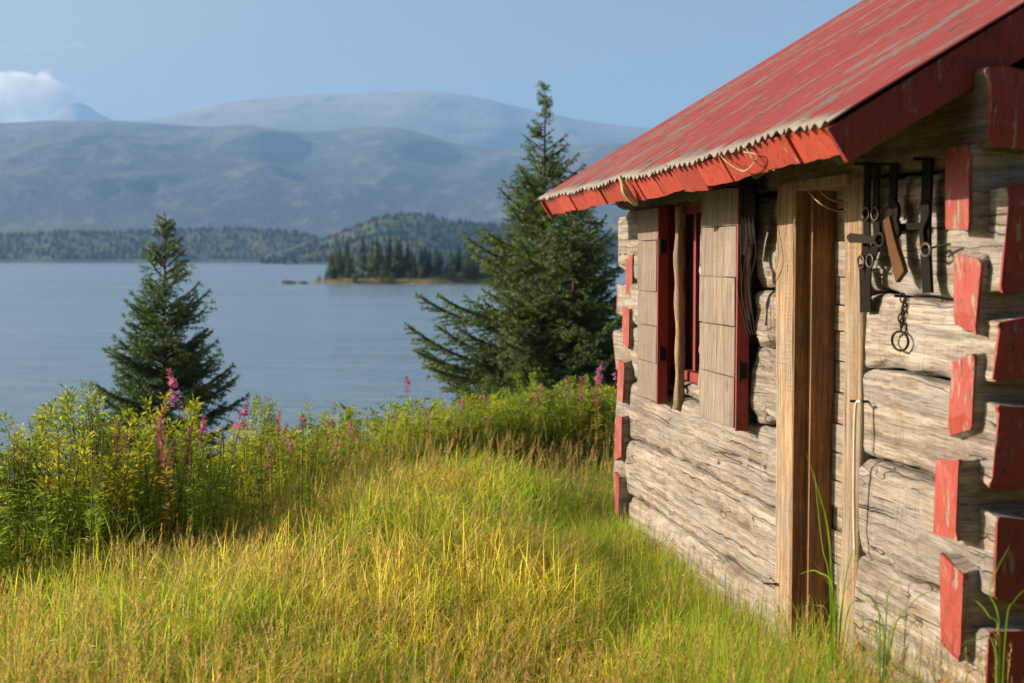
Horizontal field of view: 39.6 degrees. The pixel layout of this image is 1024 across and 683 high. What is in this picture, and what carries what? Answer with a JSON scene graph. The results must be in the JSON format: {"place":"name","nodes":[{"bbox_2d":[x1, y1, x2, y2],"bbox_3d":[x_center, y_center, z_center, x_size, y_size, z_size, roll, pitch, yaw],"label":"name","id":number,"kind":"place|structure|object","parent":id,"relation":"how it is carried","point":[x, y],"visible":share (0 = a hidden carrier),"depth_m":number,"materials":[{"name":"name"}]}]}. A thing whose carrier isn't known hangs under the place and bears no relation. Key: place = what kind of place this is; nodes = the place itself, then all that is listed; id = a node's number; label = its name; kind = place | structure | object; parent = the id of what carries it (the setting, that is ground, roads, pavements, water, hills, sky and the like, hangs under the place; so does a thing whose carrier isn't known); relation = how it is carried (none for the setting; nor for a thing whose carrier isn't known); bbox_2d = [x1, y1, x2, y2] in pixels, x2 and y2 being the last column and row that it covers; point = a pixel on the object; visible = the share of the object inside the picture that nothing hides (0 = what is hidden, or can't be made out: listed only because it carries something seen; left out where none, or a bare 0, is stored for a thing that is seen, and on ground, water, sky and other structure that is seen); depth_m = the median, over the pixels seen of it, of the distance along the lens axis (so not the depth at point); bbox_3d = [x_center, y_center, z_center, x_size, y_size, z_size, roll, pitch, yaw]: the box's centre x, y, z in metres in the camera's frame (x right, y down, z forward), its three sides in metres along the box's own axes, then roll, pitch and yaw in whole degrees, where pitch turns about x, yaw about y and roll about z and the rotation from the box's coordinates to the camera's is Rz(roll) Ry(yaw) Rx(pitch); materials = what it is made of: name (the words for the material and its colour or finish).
{"place":"outdoors","nodes":[
{"label":"outdoors","id":0,"kind":"place"},
{"bbox_2d":[0,223,135,236],"bbox_3d":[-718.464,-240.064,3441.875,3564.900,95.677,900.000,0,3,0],"label":"hill","id":1,"kind":"structure","parent":0,"point":[71,227],"depth_m":3400.37,"materials":[{"name":"green plant"}]},
{"bbox_2d":[44,103,113,120],"bbox_3d":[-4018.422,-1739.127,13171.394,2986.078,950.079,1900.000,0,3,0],"label":"mountain peak","id":2,"kind":"structure","parent":0,"point":[77,112],"depth_m":13118.78,"materials":[{"name":"blue stone"}]},
{"bbox_2d":[0,230,310,262],"bbox_3d":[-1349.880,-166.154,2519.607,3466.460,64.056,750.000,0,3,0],"label":"wooded hill","id":3,"kind":"structure","parent":0,"point":[31,257],"depth_m":2244.43,"materials":[{"name":"green plant"}]},
{"bbox_2d":[0,225,322,257],"bbox_3d":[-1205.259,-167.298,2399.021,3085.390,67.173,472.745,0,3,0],"label":"forest","id":4,"kind":"object","parent":3,"relation":"on","point":[15,237],"visible":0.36,"depth_m":2314.27,"materials":[{"name":"green plant"}]},
{"bbox_2d":[0,263,625,523],"bbox_3d":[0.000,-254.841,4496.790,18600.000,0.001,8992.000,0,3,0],"label":"lake water","id":5,"kind":"structure","parent":0,"point":[291,349],"depth_m":113.21,"materials":[{"name":"blue liquid"}]},
{"bbox_2d":[0,121,628,239],"bbox_3d":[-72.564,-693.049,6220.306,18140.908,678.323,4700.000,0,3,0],"label":"mountain ridge","id":6,"kind":"structure","parent":0,"point":[140,175],"depth_m":5120.32,"materials":[{"name":"stone"}]},
{"bbox_2d":[132,91,651,148],"bbox_3d":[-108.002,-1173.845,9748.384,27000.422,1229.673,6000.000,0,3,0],"label":"mountain","id":7,"kind":"structure","parent":0,"point":[466,120],"depth_m":9740.91,"materials":[{"name":"blue stone"}]},
{"bbox_2d":[309,272,524,283],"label":"island","id":8,"kind":"structure","parent":0,"point":[430,278],"depth_m":342.99,"materials":[{"name":"green plant"}]},
{"bbox_2d":[355,237,369,272],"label":"spruce tree","id":9,"kind":"object","parent":8,"relation":"on","point":[361,250],"visible":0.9,"depth_m":354.16,"materials":[{"name":"green plant"}]},
{"bbox_2d":[371,237,382,274],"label":"spruce tree","id":10,"kind":"object","parent":8,"relation":"on","point":[376,261],"visible":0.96,"depth_m":347.50,"materials":[{"name":"green plant"}]},
{"bbox_2d":[0,0,861,127],"label":"sky","id":11,"kind":"structure","parent":0,"point":[633,63],"materials":[{"name":"blue"}]},
{"bbox_2d":[262,215,617,264],"bbox_3d":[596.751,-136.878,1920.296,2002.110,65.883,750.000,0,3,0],"label":"lakeside hill","id":12,"kind":"structure","parent":0,"point":[419,239],"depth_m":1664.41,"materials":[{"name":"green plant"}]},
{"bbox_2d":[260,211,617,263],"bbox_3d":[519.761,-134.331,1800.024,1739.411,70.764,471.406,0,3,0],"label":"forest","id":13,"kind":"object","parent":12,"relation":"on","point":[308,249],"visible":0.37,"depth_m":1698.10,"materials":[{"name":"green plant"}]},
{"bbox_2d":[0,422,1023,682],"bbox_3d":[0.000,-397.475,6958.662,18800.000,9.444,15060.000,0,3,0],"label":"ground","id":14,"kind":"structure","parent":0,"point":[555,654],"depth_m":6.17,"materials":[{"name":"green plant"}]},
{"bbox_2d":[0,487,14,603],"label":"fireweed","id":15,"kind":"object","parent":14,"relation":"on","point":[1,517],"visible":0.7,"depth_m":7.08,"materials":[{"name":"green plant"}]},
{"bbox_2d":[0,437,18,577],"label":"fireweed","id":16,"kind":"object","parent":14,"relation":"on","point":[6,491],"visible":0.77,"depth_m":7.16,"materials":[{"name":"green plant"}]},
{"bbox_2d":[2,433,23,560],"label":"fireweed","id":17,"kind":"object","parent":14,"relation":"on","point":[14,496],"visible":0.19,"depth_m":7.95,"materials":[{"name":"green plant"}]},
{"bbox_2d":[1,452,25,602],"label":"fireweed","id":18,"kind":"object","parent":14,"relation":"on","point":[10,539],"visible":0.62,"depth_m":7.28,"materials":[{"name":"green plant"}]},
{"bbox_2d":[6,452,32,573],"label":"fireweed","id":19,"kind":"object","parent":14,"relation":"on","point":[19,497],"visible":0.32,"depth_m":7.79,"materials":[{"name":"green plant"}]},
{"bbox_2d":[0,421,46,523],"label":"willow shrub","id":20,"kind":"object","parent":14,"relation":"on","point":[22,436],"visible":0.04,"depth_m":10.12,"materials":[{"name":"green plant"}]},
{"bbox_2d":[0,431,55,538],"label":"willow shrub","id":21,"kind":"object","parent":14,"relation":"on","point":[10,438],"visible":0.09,"depth_m":8.48,"materials":[{"name":"green plant"}]},
{"bbox_2d":[0,398,60,557],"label":"willow shrub","id":22,"kind":"object","parent":14,"relation":"on","point":[40,419],"visible":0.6,"depth_m":8.13,"materials":[{"name":"green plant"}]},
{"bbox_2d":[15,433,55,575],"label":"fireweed","id":23,"kind":"object","parent":14,"relation":"on","point":[35,524],"visible":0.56,"depth_m":7.50,"materials":[{"name":"green plant"}]},
{"bbox_2d":[26,425,59,582],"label":"fireweed","id":24,"kind":"object","parent":14,"relation":"on","point":[52,473],"visible":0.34,"depth_m":7.62,"materials":[{"name":"green plant"}]},
{"bbox_2d":[39,448,63,564],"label":"fireweed","id":25,"kind":"object","parent":14,"relation":"on","point":[51,516],"visible":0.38,"depth_m":7.47,"materials":[{"name":"green plant"}]},
{"bbox_2d":[0,390,104,565],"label":"willow shrub","id":26,"kind":"object","parent":14,"relation":"on","point":[3,430],"visible":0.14,"depth_m":8.49,"materials":[{"name":"green plant"}]},
{"bbox_2d":[35,450,71,583],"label":"fireweed","id":27,"kind":"object","parent":14,"relation":"on","point":[47,522],"visible":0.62,"depth_m":7.18,"materials":[{"name":"green plant"}]},
{"bbox_2d":[47,416,86,579],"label":"fireweed","id":28,"kind":"object","parent":14,"relation":"on","point":[70,514],"visible":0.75,"depth_m":7.43,"materials":[{"name":"green plant"}]},
{"bbox_2d":[57,459,84,574],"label":"fireweed","id":29,"kind":"object","parent":14,"relation":"on","point":[69,523],"visible":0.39,"depth_m":7.57,"materials":[{"name":"green plant"}]},
{"bbox_2d":[12,421,133,536],"bbox_3d":[-2.756,1.038,9.042,0.548,1.025,0.782,2,4,30],"label":"willow shrub","id":30,"kind":"object","parent":14,"relation":"on","point":[130,424],"visible":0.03,"depth_m":8.95,"materials":[{"name":"green plant"}]},
{"bbox_2d":[69,428,102,572],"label":"fireweed","id":31,"kind":"object","parent":14,"relation":"on","point":[81,509],"visible":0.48,"depth_m":7.67,"materials":[{"name":"green plant"}]},
{"bbox_2d":[75,445,106,590],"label":"fireweed","id":32,"kind":"object","parent":14,"relation":"on","point":[90,513],"visible":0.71,"depth_m":6.99,"materials":[{"name":"green plant"}]},
{"bbox_2d":[32,429,154,567],"bbox_3d":[-2.277,0.913,7.843,0.636,0.929,0.873,0,3,-1],"label":"willow shrub","id":33,"kind":"object","parent":14,"relation":"on","point":[83,467],"visible":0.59,"depth_m":7.61,"materials":[{"name":"green plant"}]},
{"bbox_2d":[78,444,109,580],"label":"fireweed","id":34,"kind":"object","parent":14,"relation":"on","point":[93,521],"visible":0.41,"depth_m":7.10,"materials":[{"name":"green plant"}]},
{"bbox_2d":[16,379,177,555],"bbox_3d":[-2.418,0.818,8.117,0.856,1.152,0.691,-8,8,-43],"label":"willow shrub","id":35,"kind":"object","parent":14,"relation":"on","point":[67,414],"visible":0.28,"depth_m":8.00,"materials":[{"name":"green plant"}]},
{"bbox_2d":[85,428,114,572],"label":"fireweed","id":36,"kind":"object","parent":14,"relation":"on","point":[97,501],"visible":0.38,"depth_m":7.35,"materials":[{"name":"green plant"}]},
{"bbox_2d":[101,422,123,566],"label":"fireweed","id":37,"kind":"object","parent":14,"relation":"on","point":[118,436],"visible":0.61,"depth_m":7.80,"materials":[{"name":"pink plant"}]},
{"bbox_2d":[124,444,151,564],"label":"fireweed","id":38,"kind":"object","parent":14,"relation":"on","point":[138,502],"visible":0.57,"depth_m":7.64,"materials":[{"name":"green plant"}]},
{"bbox_2d":[50,211,250,503],"bbox_3d":[-3.820,1.036,15.627,2.939,4.929,2.654,0,3,0],"label":"spruce tree","id":39,"kind":"object","parent":14,"relation":"on","point":[184,363],"visible":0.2,"depth_m":15.44,"materials":[{"name":"green plant"}]},
{"bbox_2d":[115,394,200,524],"bbox_3d":[-2.274,0.903,9.224,0.603,1.125,0.628,-5,-3,-12],"label":"willow shrub","id":40,"kind":"object","parent":14,"relation":"on","point":[153,425],"visible":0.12,"depth_m":9.40,"materials":[{"name":"green plant"}]},
{"bbox_2d":[146,419,169,559],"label":"fireweed","id":41,"kind":"object","parent":14,"relation":"on","point":[159,454],"visible":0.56,"depth_m":7.97,"materials":[{"name":"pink plant"}]},
{"bbox_2d":[93,390,227,557],"bbox_3d":[-2.019,0.830,7.986,0.736,1.067,0.685,-1,11,-28],"label":"willow shrub","id":42,"kind":"object","parent":14,"relation":"on","point":[111,468],"visible":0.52,"depth_m":7.91,"materials":[{"name":"green plant"}]},
{"bbox_2d":[150,406,178,534],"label":"fireweed","id":43,"kind":"object","parent":14,"relation":"on","point":[164,421],"visible":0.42,"depth_m":8.03,"materials":[{"name":"pink plant"}]},
{"bbox_2d":[154,420,186,566],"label":"fireweed","id":44,"kind":"object","parent":14,"relation":"on","point":[163,451],"visible":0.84,"depth_m":7.52,"materials":[{"name":"pink plant"}]},
{"bbox_2d":[164,445,187,559],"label":"fireweed","id":45,"kind":"object","parent":14,"relation":"on","point":[179,504],"visible":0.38,"depth_m":7.91,"materials":[{"name":"green plant"}]},
{"bbox_2d":[175,425,195,542],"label":"fireweed","id":46,"kind":"object","parent":14,"relation":"on","point":[187,440],"visible":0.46,"depth_m":8.04,"materials":[{"name":"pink plant"}]},
{"bbox_2d":[144,447,226,513],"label":"willow shrub","id":47,"kind":"object","parent":14,"relation":"on","point":[212,462],"visible":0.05,"depth_m":8.84,"materials":[{"name":"green plant"}]},
{"bbox_2d":[166,368,209,528],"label":"fireweed","id":48,"kind":"object","parent":14,"relation":"on","point":[171,382],"visible":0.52,"depth_m":8.15,"materials":[{"name":"pink plant"}]},
{"bbox_2d":[126,432,252,525],"bbox_3d":[-1.956,0.965,8.692,0.713,0.747,0.901,-7,10,4],"label":"willow shrub","id":49,"kind":"object","parent":14,"relation":"on","point":[203,443],"visible":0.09,"depth_m":8.82,"materials":[{"name":"green plant"}]},
{"bbox_2d":[179,451,204,554],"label":"fireweed","id":50,"kind":"object","parent":14,"relation":"on","point":[186,505],"visible":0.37,"depth_m":7.66,"materials":[{"name":"green plant"}]},
{"bbox_2d":[183,460,204,555],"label":"fireweed","id":51,"kind":"object","parent":14,"relation":"on","point":[193,511],"visible":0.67,"depth_m":7.50,"materials":[{"name":"green plant"}]},
{"bbox_2d":[182,427,209,561],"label":"fireweed","id":52,"kind":"object","parent":14,"relation":"on","point":[197,484],"visible":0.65,"depth_m":7.57,"materials":[{"name":"green plant"}]},
{"bbox_2d":[192,415,208,537],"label":"fireweed","id":53,"kind":"object","parent":14,"relation":"on","point":[203,421],"visible":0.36,"depth_m":8.38,"materials":[{"name":"pink plant"}]},
{"bbox_2d":[201,425,223,535],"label":"fireweed","id":54,"kind":"object","parent":14,"relation":"on","point":[219,490],"visible":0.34,"depth_m":8.20,"materials":[{"name":"green plant"}]},
{"bbox_2d":[202,447,224,548],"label":"fireweed","id":55,"kind":"object","parent":14,"relation":"on","point":[214,499],"visible":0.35,"depth_m":8.05,"materials":[{"name":"green plant"}]},
{"bbox_2d":[213,429,233,541],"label":"fireweed","id":56,"kind":"object","parent":14,"relation":"on","point":[223,482],"visible":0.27,"depth_m":8.23,"materials":[{"name":"green plant"}]},
{"bbox_2d":[207,428,241,551],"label":"fireweed","id":57,"kind":"object","parent":14,"relation":"on","point":[221,501],"visible":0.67,"depth_m":7.71,"materials":[{"name":"green plant"}]},
{"bbox_2d":[213,402,249,522],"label":"fireweed","id":58,"kind":"object","parent":14,"relation":"on","point":[244,413],"visible":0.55,"depth_m":8.55,"materials":[{"name":"pink plant"}]},
{"bbox_2d":[210,419,301,515],"bbox_3d":[-1.663,0.857,9.135,0.583,0.768,0.839,-1,3,-13],"label":"willow shrub","id":59,"kind":"object","parent":14,"relation":"on","point":[254,446],"visible":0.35,"depth_m":8.91,"materials":[{"name":"green plant"}]},
{"bbox_2d":[251,437,274,542],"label":"fireweed","id":60,"kind":"object","parent":14,"relation":"on","point":[261,481],"visible":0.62,"depth_m":7.99,"materials":[{"name":"green plant"}]},
{"bbox_2d":[242,393,307,480],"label":"willow shrub","id":61,"kind":"object","parent":14,"relation":"on","point":[263,431],"visible":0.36,"depth_m":9.62,"materials":[{"name":"green plant"}]},
{"bbox_2d":[253,425,342,488],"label":"willow shrub","id":62,"kind":"object","parent":14,"relation":"on","point":[315,445],"visible":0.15,"depth_m":9.28,"materials":[{"name":"green plant"}]},
{"bbox_2d":[290,454,312,522],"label":"fireweed","id":63,"kind":"object","parent":14,"relation":"on","point":[302,488],"visible":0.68,"depth_m":8.18,"materials":[{"name":"green plant"}]},
{"bbox_2d":[0,380,616,612],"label":"undergrowth","id":64,"kind":"object","parent":14,"relation":"on","point":[242,501],"visible":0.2,"depth_m":9.02,"materials":[{"name":"green plant"}]},
{"bbox_2d":[296,400,357,461],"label":"willow shrub","id":65,"kind":"object","parent":14,"relation":"on","point":[327,424],"visible":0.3,"depth_m":10.30,"materials":[{"name":"green plant"}]},
{"bbox_2d":[319,438,338,504],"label":"fireweed","id":66,"kind":"object","parent":14,"relation":"on","point":[327,472],"visible":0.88,"depth_m":8.41,"materials":[{"name":"pink plant"}]},
{"bbox_2d":[276,441,381,478],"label":"willow shrub","id":67,"kind":"object","parent":14,"relation":"on","point":[330,457],"visible":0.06,"depth_m":9.59,"materials":[{"name":"green plant"}]},
{"bbox_2d":[57,382,615,506],"bbox_3d":[-2.478,2.526,17.660,23.477,5.050,17.374,0,3,0],"label":"bank cover","id":68,"kind":"object","parent":14,"relation":"on","point":[437,401],"visible":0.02,"depth_m":12.11,"materials":[{"name":"green plant"}]},
{"bbox_2d":[376,414,445,450],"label":"willow shrub","id":69,"kind":"object","parent":14,"relation":"on","point":[407,431],"visible":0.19,"depth_m":10.59,"materials":[{"name":"green plant"}]},
{"bbox_2d":[387,410,465,457],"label":"willow shrub","id":70,"kind":"object","parent":14,"relation":"on","point":[450,431],"visible":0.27,"depth_m":10.61,"materials":[{"name":"green plant"}]},
{"bbox_2d":[401,407,479,450],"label":"willow shrub","id":71,"kind":"object","parent":14,"relation":"on","point":[465,419],"visible":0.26,"depth_m":10.89,"materials":[{"name":"green plant"}]},
{"bbox_2d":[406,408,500,458],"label":"willow shrub","id":72,"kind":"object","parent":14,"relation":"on","point":[465,434],"visible":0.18,"depth_m":10.95,"materials":[{"name":"green plant"}]},
{"bbox_2d":[449,418,525,462],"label":"willow shrub","id":73,"kind":"object","parent":14,"relation":"on","point":[470,446],"visible":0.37,"depth_m":10.82,"materials":[{"name":"green plant"}]},
{"bbox_2d":[457,390,529,454],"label":"willow shrub","id":74,"kind":"object","parent":14,"relation":"on","point":[492,413],"visible":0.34,"depth_m":11.30,"materials":[{"name":"green plant"}]},
{"bbox_2d":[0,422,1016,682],"bbox_3d":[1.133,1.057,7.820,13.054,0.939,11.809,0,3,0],"label":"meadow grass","id":75,"kind":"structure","parent":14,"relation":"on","point":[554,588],"depth_m":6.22,"materials":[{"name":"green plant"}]},
{"bbox_2d":[459,406,559,462],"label":"willow shrub","id":76,"kind":"object","parent":14,"relation":"on","point":[519,429],"visible":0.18,"depth_m":11.32,"materials":[{"name":"green plant"}]},
{"bbox_2d":[404,81,621,417],"bbox_3d":[0.502,-0.656,16.557,3.439,4.726,3.653,0,3,0],"label":"spruce tree","id":77,"kind":"object","parent":14,"relation":"on","point":[529,216],"visible":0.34,"depth_m":16.23,"materials":[{"name":"green plant"}]},
{"bbox_2d":[504,406,567,458],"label":"willow shrub","id":78,"kind":"object","parent":14,"relation":"on","point":[547,432],"visible":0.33,"depth_m":11.43,"materials":[{"name":"green plant"}]},
{"bbox_2d":[498,370,574,411],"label":"willow shrub","id":79,"kind":"object","parent":14,"relation":"on","point":[530,377],"visible":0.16,"depth_m":12.71,"materials":[{"name":"green plant"}]},
{"bbox_2d":[490,374,593,457],"bbox_3d":[0.292,0.642,11.543,0.941,0.776,0.744,-11,9,-34],"label":"willow shrub","id":80,"kind":"object","parent":14,"relation":"on","point":[572,407],"visible":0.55,"depth_m":11.39,"materials":[{"name":"green plant"}]},
{"bbox_2d":[471,175,624,408],"bbox_3d":[0.515,-0.066,15.474,2.705,3.512,3.020,0,3,0],"label":"spruce tree","id":81,"kind":"object","parent":14,"relation":"on","point":[573,259],"visible":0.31,"depth_m":15.39,"materials":[{"name":"green plant"}]},
{"bbox_2d":[519,373,591,449],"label":"willow shrub","id":82,"kind":"object","parent":14,"relation":"on","point":[544,393],"visible":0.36,"depth_m":11.79,"materials":[{"name":"green plant"}]},
{"bbox_2d":[547,384,615,449],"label":"willow shrub","id":83,"kind":"object","parent":14,"relation":"on","point":[592,394],"visible":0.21,"depth_m":11.87,"materials":[{"name":"green plant"}]},
{"bbox_2d":[575,376,593,466],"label":"fireweed","id":84,"kind":"object","parent":14,"relation":"on","point":[583,416],"visible":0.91,"depth_m":11.25,"materials":[{"name":"green plant"}]},
{"bbox_2d":[583,362,603,456],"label":"fireweed","id":85,"kind":"object","parent":14,"relation":"on","point":[600,368],"visible":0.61,"depth_m":11.72,"materials":[{"name":"green plant"}]},
{"bbox_2d":[576,384,615,447],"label":"willow shrub","id":86,"kind":"object","parent":14,"relation":"on","point":[578,388],"visible":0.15,"depth_m":12.03,"materials":[{"name":"green plant"}]},
{"bbox_2d":[590,380,606,465],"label":"fireweed","id":87,"kind":"object","parent":14,"relation":"on","point":[596,404],"visible":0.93,"depth_m":11.15,"materials":[{"name":"green plant"}]},
{"bbox_2d":[597,368,616,458],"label":"fireweed","id":88,"kind":"object","parent":14,"relation":"on","point":[611,403],"visible":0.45,"depth_m":11.47,"materials":[{"name":"green plant"}]},
{"bbox_2d":[537,0,1023,682],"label":"log cabin","id":89,"kind":"object","parent":14,"relation":"on","point":[725,424],"visible":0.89,"depth_m":5.19,"materials":[{"name":"brown wood"}]},
{"bbox_2d":[619,175,637,205],"bbox_3d":[0.540,-0.691,6.504,0.111,0.138,0.050,-2,4,-35],"label":"splintered stick","id":90,"kind":"object","parent":89,"relation":"attached to","point":[628,195],"visible":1,"depth_m":6.48,"materials":[{"name":"brown wood"}]},
{"bbox_2d":[662,203,701,390],"bbox_3d":[0.943,-0.214,7.363,0.172,0.997,0.631,-1,3,-10],"label":"window","id":91,"kind":"structure","parent":89,"relation":"in","point":[691,278],"depth_m":7.53,"materials":[{"name":"red paint"}]},
{"bbox_2d":[726,176,763,335],"bbox_3d":[0.998,-0.385,6.002,0.110,0.720,0.378,-1,3,-10],"label":"strap bundle","id":92,"kind":"object","parent":89,"relation":"hanging from","point":[747,187],"visible":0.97,"depth_m":6.02,"materials":[{"name":"black leather"}]},
{"bbox_2d":[775,172,903,678],"bbox_3d":[1.252,0.398,5.522,0.192,2.067,0.846,-1,3,-10],"label":"door","id":93,"kind":"structure","parent":89,"relation":"in","point":[811,266],"depth_m":5.69,"materials":[{"name":"brown wood"}]},
{"bbox_2d":[850,400,868,554],"bbox_3d":[1.239,0.482,5.038,0.079,0.558,0.058,-2,4,-29],"label":"white cord","id":94,"kind":"object","parent":89,"relation":"hanging from","point":[854,469],"visible":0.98,"depth_m":5.04,"materials":[{"name":"fabric"}]},
{"bbox_2d":[846,232,885,247],"bbox_3d":[1.221,-0.349,4.907,0.021,0.056,0.267,-1,3,-16],"label":"iron latch","id":95,"kind":"object","parent":89,"relation":"attached to","point":[856,238],"visible":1,"depth_m":4.89,"materials":[{"name":"metal"}]},
{"bbox_2d":[854,162,880,311],"bbox_3d":[1.248,-0.361,4.938,0.091,0.526,0.198,-1,3,-10],"label":"bridle","id":96,"kind":"object","parent":89,"relation":"hanging from","point":[869,254],"visible":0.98,"depth_m":4.94,"materials":[{"name":"black leather"}]},
{"bbox_2d":[879,162,918,282],"bbox_3d":[1.287,-0.396,4.705,0.090,0.401,0.288,-1,3,-10],"label":"halter","id":97,"kind":"object","parent":89,"relation":"hanging from","point":[892,227],"visible":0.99,"depth_m":4.69,"materials":[{"name":"black leather"}]},
{"bbox_2d":[891,293,912,351],"bbox_3d":[1.297,-0.064,4.750,0.081,0.199,0.109,2,4,26],"label":"chain and ring","id":98,"kind":"object","parent":89,"relation":"hanging from","point":[904,296],"visible":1,"depth_m":4.74,"materials":[{"name":"metal"}]},
{"bbox_2d":[913,157,950,292],"bbox_3d":[1.329,-0.365,4.454,0.090,0.432,0.188,-1,3,-10],"label":"girth strap","id":99,"kind":"object","parent":89,"relation":"hanging from","point":[925,227],"visible":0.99,"depth_m":4.49,"materials":[{"name":"black leather"}]},
{"bbox_2d":[846,575,938,682],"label":"tall grass plant","id":100,"kind":"object","parent":14,"relation":"on","point":[886,653],"depth_m":4.36,"materials":[{"name":"green plant"}]},
{"bbox_2d":[796,453,872,682],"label":"tall grass plant","id":101,"kind":"object","parent":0,"point":[832,596],"depth_m":4.81,"materials":[{"name":"green plant"}]},
{"bbox_2d":[957,549,1023,682],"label":"tall grass plant","id":102,"kind":"object","parent":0,"point":[998,626],"depth_m":3.75,"materials":[{"name":"green plant"}]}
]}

